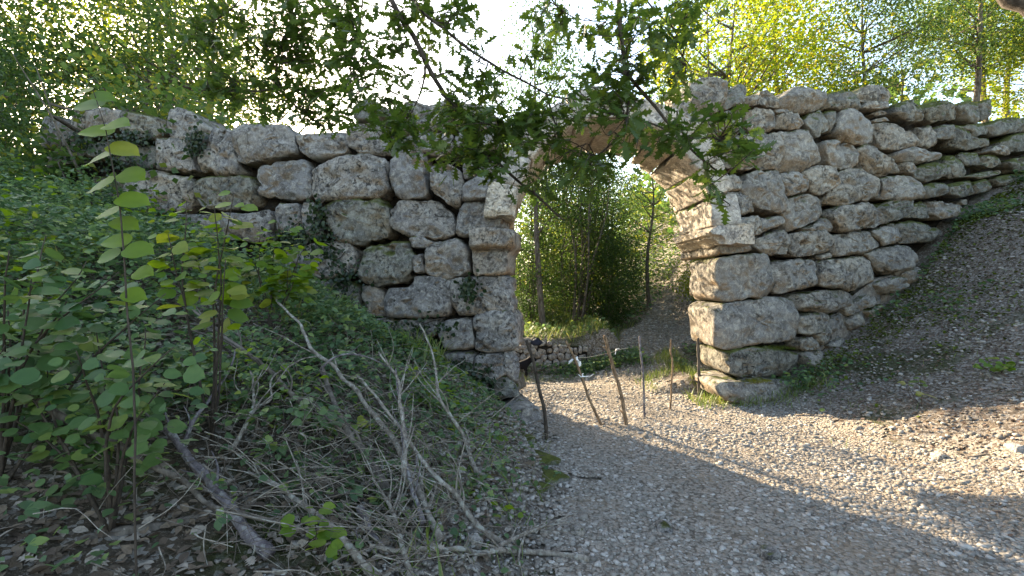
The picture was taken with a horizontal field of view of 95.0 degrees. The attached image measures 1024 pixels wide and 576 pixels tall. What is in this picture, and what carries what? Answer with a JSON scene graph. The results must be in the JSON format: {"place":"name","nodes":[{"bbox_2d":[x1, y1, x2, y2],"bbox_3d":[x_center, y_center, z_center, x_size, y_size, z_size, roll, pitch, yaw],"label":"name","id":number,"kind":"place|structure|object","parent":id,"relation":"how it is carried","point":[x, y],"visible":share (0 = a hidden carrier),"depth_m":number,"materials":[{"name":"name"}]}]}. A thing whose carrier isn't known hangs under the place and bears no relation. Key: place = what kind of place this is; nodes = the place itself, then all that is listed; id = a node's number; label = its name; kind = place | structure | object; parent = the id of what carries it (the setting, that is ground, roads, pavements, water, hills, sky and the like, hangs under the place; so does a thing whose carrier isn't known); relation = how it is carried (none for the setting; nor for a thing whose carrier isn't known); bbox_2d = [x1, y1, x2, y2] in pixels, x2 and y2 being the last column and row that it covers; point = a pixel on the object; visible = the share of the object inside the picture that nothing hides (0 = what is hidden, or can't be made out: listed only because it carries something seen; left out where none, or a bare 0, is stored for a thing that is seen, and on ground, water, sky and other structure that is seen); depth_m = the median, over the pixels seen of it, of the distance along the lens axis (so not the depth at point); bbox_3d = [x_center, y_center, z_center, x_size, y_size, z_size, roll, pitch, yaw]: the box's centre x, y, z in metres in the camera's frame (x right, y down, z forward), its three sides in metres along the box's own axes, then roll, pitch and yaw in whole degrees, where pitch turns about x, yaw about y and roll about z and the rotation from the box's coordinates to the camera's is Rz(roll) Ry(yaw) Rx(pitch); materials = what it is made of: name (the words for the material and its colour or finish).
{"place":"outdoors","nodes":[
{"label":"outdoors","id":0,"kind":"place"},
{"bbox_2d":[0,173,1023,575],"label":"ground","id":1,"kind":"structure","parent":0,"point":[200,545],"depth_m":4.08,"materials":[{"name":"soil"}]},
{"bbox_2d":[0,6,55,141],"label":"tree","id":2,"kind":"object","parent":1,"relation":"on","point":[54,81],"visible":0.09,"depth_m":11.09,"materials":[{"name":"green plant"}]},
{"bbox_2d":[0,55,65,201],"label":"bush","id":3,"kind":"object","parent":1,"relation":"on","point":[11,123],"visible":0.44,"depth_m":6.86,"materials":[{"name":"green plant"}]},
{"bbox_2d":[0,17,77,184],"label":"bush","id":4,"kind":"object","parent":1,"relation":"on","point":[10,89],"visible":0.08,"depth_m":10.05,"materials":[{"name":"green plant"}]},
{"bbox_2d":[0,2,94,198],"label":"bush","id":5,"kind":"object","parent":1,"relation":"on","point":[18,73],"visible":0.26,"depth_m":8.67,"materials":[{"name":"green plant"}]},
{"bbox_2d":[0,0,186,156],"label":"tree","id":6,"kind":"object","parent":1,"relation":"on","point":[51,7],"visible":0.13,"depth_m":11.18,"materials":[{"name":"green plant"}]},
{"bbox_2d":[0,235,193,481],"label":"shrub","id":7,"kind":"object","parent":1,"relation":"on","point":[31,318],"visible":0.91,"depth_m":2.08,"materials":[{"name":"green plant"}]},
{"bbox_2d":[1,0,197,143],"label":"tree","id":8,"kind":"object","parent":1,"relation":"on","point":[109,23],"visible":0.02,"depth_m":15.43,"materials":[{"name":"green plant"}]},
{"bbox_2d":[0,327,217,530],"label":"shrub","id":9,"kind":"object","parent":1,"relation":"on","point":[117,392],"visible":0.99,"depth_m":1.96,"materials":[{"name":"green plant"}]},
{"bbox_2d":[73,87,153,575],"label":"hazel shoot","id":10,"kind":"object","parent":1,"relation":"on","point":[133,199],"visible":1,"depth_m":1.74,"materials":[{"name":"green plant"}]},
{"bbox_2d":[0,0,243,143],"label":"tree","id":11,"kind":"object","parent":1,"relation":"on","point":[72,43],"visible":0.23,"depth_m":11.48,"materials":[{"name":"green plant"}]},
{"bbox_2d":[0,10,264,228],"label":"bush","id":12,"kind":"object","parent":1,"relation":"on","point":[74,160],"visible":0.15,"depth_m":7.00,"materials":[{"name":"green plant"}]},
{"bbox_2d":[34,0,297,125],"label":"tree","id":13,"kind":"object","parent":1,"relation":"on","point":[111,16],"visible":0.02,"depth_m":14.29,"materials":[{"name":"green plant"}]},
{"bbox_2d":[12,0,334,133],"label":"tree","id":14,"kind":"object","parent":1,"relation":"on","point":[169,33],"visible":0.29,"depth_m":10.92,"materials":[{"name":"green plant"}]},
{"bbox_2d":[63,0,315,125],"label":"tree","id":15,"kind":"object","parent":1,"relation":"on","point":[119,17],"visible":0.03,"depth_m":17.56,"materials":[{"name":"green plant"}]},
{"bbox_2d":[77,469,326,540],"bbox_3d":[-1.445,1.074,2.304,1.026,0.144,0.102,0,0,-41],"label":"fallen branch","id":16,"kind":"object","parent":1,"relation":"on","point":[117,531],"visible":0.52,"depth_m":2.10,"materials":[{"name":"grey wood"}]},
{"bbox_2d":[147,190,257,441],"bbox_3d":[-1.685,0.182,2.617,0.638,1.466,0.355,0,0,6],"label":"hazel sapling","id":17,"kind":"object","parent":1,"relation":"on","point":[237,301],"visible":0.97,"depth_m":2.62,"materials":[{"name":"green plant"}]},
{"bbox_2d":[145,350,275,560],"bbox_3d":[-1.652,0.817,2.496,0.479,0.809,1.342,0,0,-37],"label":"fallen branch","id":18,"kind":"object","parent":1,"relation":"on","point":[196,467],"visible":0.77,"depth_m":2.34,"materials":[{"name":"grey wood"}]},
{"bbox_2d":[191,304,301,403],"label":"fallen branch","id":19,"kind":"object","parent":1,"relation":"on","point":[259,362],"visible":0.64,"depth_m":3.12,"materials":[{"name":"wood"}]},
{"bbox_2d":[166,421,379,575],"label":"fallen branch","id":20,"kind":"object","parent":1,"relation":"on","point":[358,558],"visible":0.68,"depth_m":2.35,"materials":[{"name":"grey wood"}]},
{"bbox_2d":[0,241,557,575],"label":"leaf litter","id":21,"kind":"object","parent":1,"relation":"on","point":[41,568],"visible":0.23,"depth_m":2.30,"materials":[{"name":"brown plant"}]},
{"bbox_2d":[31,395,342,534],"bbox_3d":[-1.495,0.825,2.119,1.368,0.700,0.217,0,0,-7],"label":"fallen branch","id":22,"kind":"object","parent":21,"relation":"on","point":[61,416],"visible":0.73,"depth_m":2.11,"materials":[{"name":"grey wood"}]},
{"bbox_2d":[229,348,316,452],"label":"fallen branch","id":23,"kind":"object","parent":21,"relation":"on","point":[255,406],"visible":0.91,"depth_m":2.84,"materials":[{"name":"grey wood"}]},
{"bbox_2d":[253,271,444,542],"bbox_3d":[-1.590,0.536,3.559,3.251,1.646,0.518,0,0,43],"label":"fallen branch","id":24,"kind":"object","parent":21,"relation":"on","point":[419,493],"visible":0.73,"depth_m":3.08,"materials":[{"name":"grey wood"}]},
{"bbox_2d":[313,365,395,498],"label":"fallen branch","id":25,"kind":"object","parent":21,"relation":"on","point":[346,430],"visible":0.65,"depth_m":2.90,"materials":[{"name":"grey wood"}]},
{"bbox_2d":[322,344,422,373],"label":"fallen branch","id":26,"kind":"object","parent":25,"relation":"on","point":[334,357],"visible":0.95,"depth_m":3.54,"materials":[{"name":"wood"}]},
{"bbox_2d":[232,219,327,335],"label":"maple sapling","id":27,"kind":"object","parent":1,"relation":"on","point":[305,272],"visible":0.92,"depth_m":4.23,"materials":[{"name":"green plant"}]},
{"bbox_2d":[0,137,560,575],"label":"undergrowth","id":28,"kind":"object","parent":1,"relation":"on","point":[65,232],"visible":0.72,"depth_m":3.70,"materials":[{"name":"green plant"}]},
{"bbox_2d":[249,67,345,133],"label":"tree","id":29,"kind":"object","parent":1,"relation":"on","point":[307,128],"visible":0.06,"depth_m":16.04,"materials":[{"name":"green plant"}]},
{"bbox_2d":[33,292,591,575],"bbox_3d":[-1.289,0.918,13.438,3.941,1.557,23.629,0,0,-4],"label":"brushwood","id":30,"kind":"object","parent":1,"relation":"on","point":[394,524],"visible":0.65,"depth_m":2.42,"materials":[{"name":"grey plant"}]},
{"bbox_2d":[279,501,346,559],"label":"dogwood seedling","id":31,"kind":"object","parent":1,"relation":"on","point":[324,536],"visible":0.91,"depth_m":2.05,"materials":[{"name":"green plant"}]},
{"bbox_2d":[285,397,350,428],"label":"bramble","id":32,"kind":"object","parent":1,"relation":"on","point":[299,414],"visible":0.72,"depth_m":2.88,"materials":[{"name":"green plant"}]},
{"bbox_2d":[357,441,431,575],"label":"fallen branch","id":33,"kind":"object","parent":1,"relation":"on","point":[404,548],"visible":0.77,"depth_m":2.51,"materials":[{"name":"grey wood"}]},
{"bbox_2d":[390,366,425,524],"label":"fallen branch","id":34,"kind":"object","parent":1,"relation":"on","point":[414,495],"visible":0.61,"depth_m":2.69,"materials":[{"name":"grey wood"}]},
{"bbox_2d":[376,324,427,487],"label":"fallen branch","id":35,"kind":"object","parent":34,"relation":"on","point":[406,438],"visible":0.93,"depth_m":3.06,"materials":[{"name":"grey wood"}]},
{"bbox_2d":[404,324,479,476],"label":"fallen branch","id":36,"kind":"object","parent":1,"relation":"on","point":[468,448],"visible":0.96,"depth_m":3.40,"materials":[{"name":"grey wood"}]},
{"bbox_2d":[324,494,589,566],"bbox_3d":[-0.233,1.302,2.517,1.438,0.580,0.212,0,0,-24],"label":"fallen branch","id":37,"kind":"object","parent":1,"relation":"on","point":[538,552],"visible":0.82,"depth_m":2.58,"materials":[{"name":"grey wood"}]},
{"bbox_2d":[356,505,389,554],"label":"fallen branch","id":38,"kind":"object","parent":37,"relation":"on","point":[374,535],"visible":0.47,"depth_m":2.41,"materials":[{"name":"grey wood"}]},
{"bbox_2d":[464,528,482,549],"bbox_3d":[-0.218,1.420,2.644,0.112,0.081,0.109,0,0,0],"label":"cobble","id":39,"kind":"object","parent":1,"relation":"on","point":[476,536],"visible":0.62,"depth_m":2.61,"materials":[{"name":"stone"}]},
{"bbox_2d":[521,432,536,443],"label":"edge stone","id":40,"kind":"object","parent":1,"relation":"on","point":[529,439],"visible":0.27,"depth_m":4.62,"materials":[{"name":"stone"}]},
{"bbox_2d":[39,77,1023,423],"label":"gate wall","id":41,"kind":"structure","parent":1,"relation":"on","point":[843,205],"depth_m":6.84,"materials":[{"name":"stone"}]},
{"bbox_2d":[47,115,210,231],"bbox_3d":[-5.728,-1.490,6.854,2.926,1.941,0.290,0,0,11],"label":"ivy","id":42,"kind":"object","parent":41,"relation":"attached to","point":[196,148],"visible":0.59,"depth_m":6.88,"materials":[{"name":"green plant"}]},
{"bbox_2d":[254,193,373,303],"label":"ivy","id":43,"kind":"object","parent":41,"relation":"attached to","point":[317,208],"visible":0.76,"depth_m":6.30,"materials":[{"name":"green plant"}]},
{"bbox_2d":[385,269,505,396],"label":"ivy","id":44,"kind":"object","parent":41,"relation":"attached to","point":[468,287],"visible":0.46,"depth_m":5.93,"materials":[{"name":"green plant"}]},
{"bbox_2d":[525,340,548,439],"bbox_3d":[0.269,1.133,4.910,0.270,1.188,0.096,0,0,-29],"label":"stick","id":45,"kind":"object","parent":1,"relation":"on","point":[545,423],"visible":0.77,"depth_m":4.91,"materials":[{"name":"brown wood"}]},
{"bbox_2d":[453,0,627,326],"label":"tree","id":46,"kind":"object","parent":1,"relation":"on","point":[541,310],"visible":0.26,"depth_m":10.88,"materials":[{"name":"green plant"}]},
{"bbox_2d":[536,481,554,493],"bbox_3d":[0.175,1.586,3.683,0.263,0.129,0.278,0,0,-42],"label":"edge stone","id":47,"kind":"object","parent":1,"relation":"on","point":[543,484],"visible":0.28,"depth_m":3.62,"materials":[{"name":"stone"}]},
{"bbox_2d":[534,449,560,465],"bbox_3d":[0.245,1.587,4.255,0.339,0.177,0.335,0,0,-40],"label":"edge stone","id":48,"kind":"object","parent":1,"relation":"on","point":[547,459],"visible":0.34,"depth_m":4.17,"materials":[{"name":"stone"}]},
{"bbox_2d":[504,114,595,319],"bbox_3d":[0.222,-1.826,12.770,4.116,6.316,3.665,0,0,33],"label":"coppice tree","id":49,"kind":"object","parent":1,"relation":"on","point":[531,221],"visible":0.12,"depth_m":12.43,"materials":[{"name":"green plant"}]},
{"bbox_2d":[512,215,588,325],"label":"bush","id":50,"kind":"object","parent":1,"relation":"on","point":[529,308],"visible":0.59,"depth_m":11.73,"materials":[{"name":"green plant"}]},
{"bbox_2d":[532,284,572,326],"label":"bush","id":51,"kind":"object","parent":1,"relation":"on","point":[557,318],"visible":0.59,"depth_m":11.39,"materials":[{"name":"green plant"}]},
{"bbox_2d":[515,340,590,372],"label":"rubble wall","id":52,"kind":"structure","parent":1,"relation":"on","point":[549,352],"depth_m":9.53,"materials":[{"name":"stone"}]},
{"bbox_2d":[531,337,542,345],"bbox_3d":[0.500,1.083,9.604,0.266,0.174,0.186,0,0,0],"label":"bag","id":53,"kind":"object","parent":52,"relation":"on","point":[536,341],"visible":1,"depth_m":9.53,"materials":[{"name":"blue fabric"}]},
{"bbox_2d":[492,493,614,575],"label":"fallen branch","id":54,"kind":"object","parent":1,"relation":"on","point":[522,535],"visible":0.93,"depth_m":2.84,"materials":[{"name":"grey wood"}]},
{"bbox_2d":[542,468,569,485],"bbox_3d":[0.293,1.595,3.906,0.321,0.158,0.295,0,0,-38],"label":"edge stone","id":55,"kind":"object","parent":1,"relation":"on","point":[550,473],"visible":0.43,"depth_m":3.83,"materials":[{"name":"stone"}]},
{"bbox_2d":[515,150,645,317],"bbox_3d":[2.190,-2.195,14.747,4.967,7.158,5.146,0,0,-22],"label":"coppice tree","id":56,"kind":"object","parent":1,"relation":"on","point":[593,212],"visible":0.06,"depth_m":14.46,"materials":[{"name":"green plant"}]},
{"bbox_2d":[516,80,647,324],"bbox_3d":[1.625,-2.020,12.556,4.128,6.647,3.984,0,0,-29],"label":"coppice tree","id":57,"kind":"object","parent":1,"relation":"on","point":[579,219],"visible":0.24,"depth_m":12.06,"materials":[{"name":"green plant"}]},
{"bbox_2d":[526,200,641,322],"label":"bush","id":58,"kind":"object","parent":1,"relation":"on","point":[578,267],"visible":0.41,"depth_m":12.48,"materials":[{"name":"green plant"}]},
{"bbox_2d":[514,190,656,309],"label":"bush","id":59,"kind":"object","parent":1,"relation":"on","point":[522,212],"visible":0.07,"depth_m":16.97,"materials":[{"name":"green plant"}]},
{"bbox_2d":[548,157,643,314],"bbox_3d":[2.253,-1.315,13.547,3.303,5.692,3.710,0,0,9],"label":"coppice tree","id":60,"kind":"object","parent":1,"relation":"on","point":[614,217],"visible":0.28,"depth_m":13.01,"materials":[{"name":"green plant"}]},
{"bbox_2d":[169,0,1023,224],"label":"oak tree","id":61,"kind":"object","parent":1,"relation":"on","point":[296,42],"visible":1,"depth_m":2.86,"materials":[{"name":"green plant"}]},
{"bbox_2d":[514,176,686,307],"bbox_3d":[4.214,-1.850,18.996,7.618,5.624,7.994,0,0,33],"label":"bush","id":62,"kind":"object","parent":1,"relation":"on","point":[654,248],"visible":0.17,"depth_m":18.27,"materials":[{"name":"green plant"}]},
{"bbox_2d":[562,230,648,328],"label":"bush","id":63,"kind":"object","parent":1,"relation":"on","point":[609,296],"visible":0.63,"depth_m":12.40,"materials":[{"name":"green plant"}]},
{"bbox_2d":[518,207,693,336],"bbox_3d":[4.021,-1.950,16.952,18.236,7.398,14.351,0,0,0],"label":"wood floor growth","id":64,"kind":"object","parent":1,"relation":"on","point":[585,315],"visible":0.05,"depth_m":13.59,"materials":[{"name":"green plant"}]},
{"bbox_2d":[545,200,669,319],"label":"bush","id":65,"kind":"object","parent":1,"relation":"on","point":[629,266],"visible":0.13,"depth_m":14.13,"materials":[{"name":"green plant"}]},
{"bbox_2d":[574,157,667,310],"bbox_3d":[3.438,-1.879,15.590,3.560,6.268,3.385,0,0,10],"label":"tree","id":66,"kind":"object","parent":1,"relation":"on","point":[634,204],"visible":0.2,"depth_m":15.53,"materials":[{"name":"green plant"}]},
{"bbox_2d":[639,336,646,416],"bbox_3d":[1.595,1.151,5.741,0.057,1.139,0.149,0,0,45],"label":"stick","id":67,"kind":"object","parent":1,"relation":"on","point":[643,392],"visible":0.77,"depth_m":5.72,"materials":[{"name":"brown wood"}]},
{"bbox_2d":[604,159,686,308],"bbox_3d":[3.996,-2.164,14.220,3.456,6.084,3.285,0,0,18],"label":"tree","id":68,"kind":"object","parent":1,"relation":"on","point":[650,231],"visible":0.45,"depth_m":13.98,"materials":[{"name":"green plant"}]},
{"bbox_2d":[669,339,673,409],"bbox_3d":[2.077,1.196,6.098,0.064,1.066,0.123,0,0,14],"label":"stick","id":69,"kind":"object","parent":1,"relation":"on","point":[670,404],"visible":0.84,"depth_m":6.11,"materials":[{"name":"brown wood"}]},
{"bbox_2d":[664,250,714,302],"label":"bush","id":70,"kind":"object","parent":1,"relation":"on","point":[686,284],"visible":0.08,"depth_m":11.50,"materials":[{"name":"green plant"}]},
{"bbox_2d":[624,23,772,207],"bbox_3d":[5.981,-4.214,14.192,5.094,7.719,5.359,0,0,-11],"label":"tree","id":71,"kind":"object","parent":1,"relation":"on","point":[717,61],"visible":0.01,"depth_m":14.36,"materials":[{"name":"green plant"}]},
{"bbox_2d":[641,0,803,211],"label":"tree","id":72,"kind":"object","parent":1,"relation":"on","point":[709,64],"visible":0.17,"depth_m":10.83,"materials":[{"name":"green plant"}]},
{"bbox_2d":[624,0,883,202],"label":"tree","id":73,"kind":"object","parent":1,"relation":"on","point":[770,48],"visible":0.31,"depth_m":9.82,"materials":[{"name":"green plant"}]},
{"bbox_2d":[517,45,1023,300],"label":"wood","id":74,"kind":"object","parent":1,"relation":"on","point":[958,94],"visible":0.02,"depth_m":26.86,"materials":[{"name":"green plant"}]},
{"bbox_2d":[521,169,1023,410],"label":"wall foot herbs","id":75,"kind":"object","parent":1,"relation":"on","point":[617,358],"depth_m":8.24,"materials":[{"name":"green plant"}]},
{"bbox_2d":[656,0,891,93],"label":"tree","id":76,"kind":"object","parent":1,"relation":"on","point":[798,2],"visible":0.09,"depth_m":14.07,"materials":[{"name":"green plant"}]},
{"bbox_2d":[695,0,931,103],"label":"tree","id":77,"kind":"object","parent":1,"relation":"on","point":[821,84],"visible":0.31,"depth_m":11.01,"materials":[{"name":"green plant"}]},
{"bbox_2d":[757,205,1023,541],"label":"dry leaf litter","id":78,"kind":"object","parent":1,"relation":"on","point":[965,427],"visible":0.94,"depth_m":5.48,"materials":[{"name":"brown plant"}]},
{"bbox_2d":[793,0,992,104],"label":"tree","id":79,"kind":"object","parent":1,"relation":"on","point":[908,32],"visible":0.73,"depth_m":10.57,"materials":[{"name":"green plant"}]},
{"bbox_2d":[791,172,1023,416],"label":"moss strip","id":80,"kind":"object","parent":1,"relation":"on","point":[988,215],"visible":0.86,"depth_m":7.31,"materials":[{"name":"green plant"}]},
{"bbox_2d":[857,0,957,103],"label":"tree","id":81,"kind":"object","parent":1,"relation":"on","point":[903,85],"visible":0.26,"depth_m":12.61,"materials":[{"name":"green plant"}]},
{"bbox_2d":[897,377,936,406],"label":"maple seedling","id":82,"kind":"object","parent":1,"relation":"on","point":[919,393],"visible":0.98,"depth_m":5.03,"materials":[{"name":"green plant"}]},
{"bbox_2d":[846,0,1023,123],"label":"tree","id":83,"kind":"object","parent":1,"relation":"on","point":[980,45],"visible":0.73,"depth_m":11.32,"materials":[{"name":"green plant"}]},
{"bbox_2d":[887,0,1023,122],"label":"tree","id":84,"kind":"object","parent":1,"relation":"on","point":[990,57],"visible":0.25,"depth_m":12.34,"materials":[{"name":"green plant"}]},
{"bbox_2d":[908,0,1023,117],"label":"tree","id":85,"kind":"object","parent":1,"relation":"on","point":[1008,111],"visible":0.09,"depth_m":14.72,"materials":[{"name":"green plant"}]},
{"bbox_2d":[945,16,1023,120],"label":"bush","id":86,"kind":"object","parent":1,"relation":"on","point":[1002,92],"visible":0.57,"depth_m":11.92,"materials":[{"name":"plant"}]},
{"bbox_2d":[965,3,1023,78],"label":"tree","id":87,"kind":"object","parent":1,"relation":"on","point":[1007,36],"visible":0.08,"depth_m":13.25,"materials":[{"name":"green plant"}]},
{"bbox_2d":[973,356,1022,373],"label":"ash seedling","id":88,"kind":"object","parent":1,"relation":"on","point":[1008,366],"visible":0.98,"depth_m":4.95,"materials":[{"name":"green plant"}]},
{"bbox_2d":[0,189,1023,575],"bbox_3d":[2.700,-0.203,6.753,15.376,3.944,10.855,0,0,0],"label":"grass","id":89,"kind":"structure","parent":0,"point":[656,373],"depth_m":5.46,"materials":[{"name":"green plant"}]},
{"bbox_2d":[0,0,1023,281],"label":"sky","id":90,"kind":"structure","parent":0,"point":[494,6],"materials":[{"name":"white"}]},
{"bbox_2d":[520,260,1023,575],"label":"path","id":91,"kind":"structure","parent":0,"point":[877,565],"depth_m":3.69,"materials":[{"name":"grey gravel"}]},
{"bbox_2d":[519,356,536,379],"bbox_3d":[0.085,1.522,8.948,0.775,0.469,0.186,0,0,0],"label":"black cloth rag","id":92,"kind":"object","parent":91,"relation":"on","point":[525,363],"visible":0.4,"depth_m":8.88,"materials":[{"name":"black fabric"}]},
{"bbox_2d":[570,523,584,535],"bbox_3d":[0.422,1.574,3.032,0.098,0.067,0.096,0,0,0],"label":"cobble","id":93,"kind":"object","parent":91,"relation":"on","point":[577,529],"visible":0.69,"depth_m":3.01,"materials":[{"name":"stone"}]},
{"bbox_2d":[565,341,603,424],"bbox_3d":[0.845,1.161,5.380,0.488,1.123,0.073,0,0,-12],"label":"stick","id":94,"kind":"object","parent":91,"relation":"on","point":[584,385],"visible":0.84,"depth_m":5.38,"materials":[{"name":"brown wood"}]},
{"bbox_2d":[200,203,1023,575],"bbox_3d":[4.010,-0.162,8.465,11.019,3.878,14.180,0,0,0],"label":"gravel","id":95,"kind":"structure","parent":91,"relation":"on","point":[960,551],"depth_m":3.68,"materials":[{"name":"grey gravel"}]},
{"bbox_2d":[356,375,513,547],"bbox_3d":[-0.603,1.076,2.900,1.272,0.924,0.304,0,0,28],"label":"fallen branch","id":96,"kind":"object","parent":95,"relation":"on","point":[469,515],"visible":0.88,"depth_m":2.76,"materials":[{"name":"grey wood"}]},
{"bbox_2d":[758,543,783,560],"bbox_3d":[1.520,1.563,2.752,0.113,0.077,0.115,0,0,0],"label":"cobble","id":97,"kind":"object","parent":95,"relation":"on","point":[768,552],"visible":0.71,"depth_m":2.73,"materials":[{"name":"stone"}]},
{"bbox_2d":[930,451,949,460],"bbox_3d":[3.753,1.482,4.110,0.104,0.075,0.104,0,0,0],"label":"cobble","id":98,"kind":"object","parent":95,"relation":"on","point":[936,455],"visible":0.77,"depth_m":4.10,"materials":[{"name":"stone"}]},
{"bbox_2d":[974,556,1016,563],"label":"fallen branch","id":99,"kind":"object","parent":95,"relation":"on","point":[989,560],"visible":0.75,"depth_m":2.69,"materials":[{"name":"grey wood"}]},
{"bbox_2d":[603,335,627,424],"bbox_3d":[1.187,1.123,5.376,0.325,1.176,0.084,0,0,-20],"label":"stick","id":100,"kind":"object","parent":91,"relation":"on","point":[621,397],"visible":0.81,"depth_m":5.36,"materials":[{"name":"brown wood"}]},
{"bbox_2d":[655,520,672,532],"bbox_3d":[1.010,1.602,3.122,0.101,0.071,0.100,0,0,0],"label":"cobble","id":101,"kind":"object","parent":91,"relation":"on","point":[663,526],"visible":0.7,"depth_m":3.10,"materials":[{"name":"stone"}]},
{"bbox_2d":[694,338,701,393],"bbox_3d":[2.755,1.149,6.929,0.116,0.840,0.104,0,0,-20],"label":"post","id":102,"kind":"object","parent":91,"relation":"on","point":[698,369],"visible":0.87,"depth_m":6.92,"materials":[{"name":"brown wood"}]},
{"bbox_2d":[1003,442,1023,452],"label":"cobble","id":103,"kind":"object","parent":91,"relation":"on","point":[1012,447],"visible":0.91,"depth_m":3.81,"materials":[{"name":"stone"}]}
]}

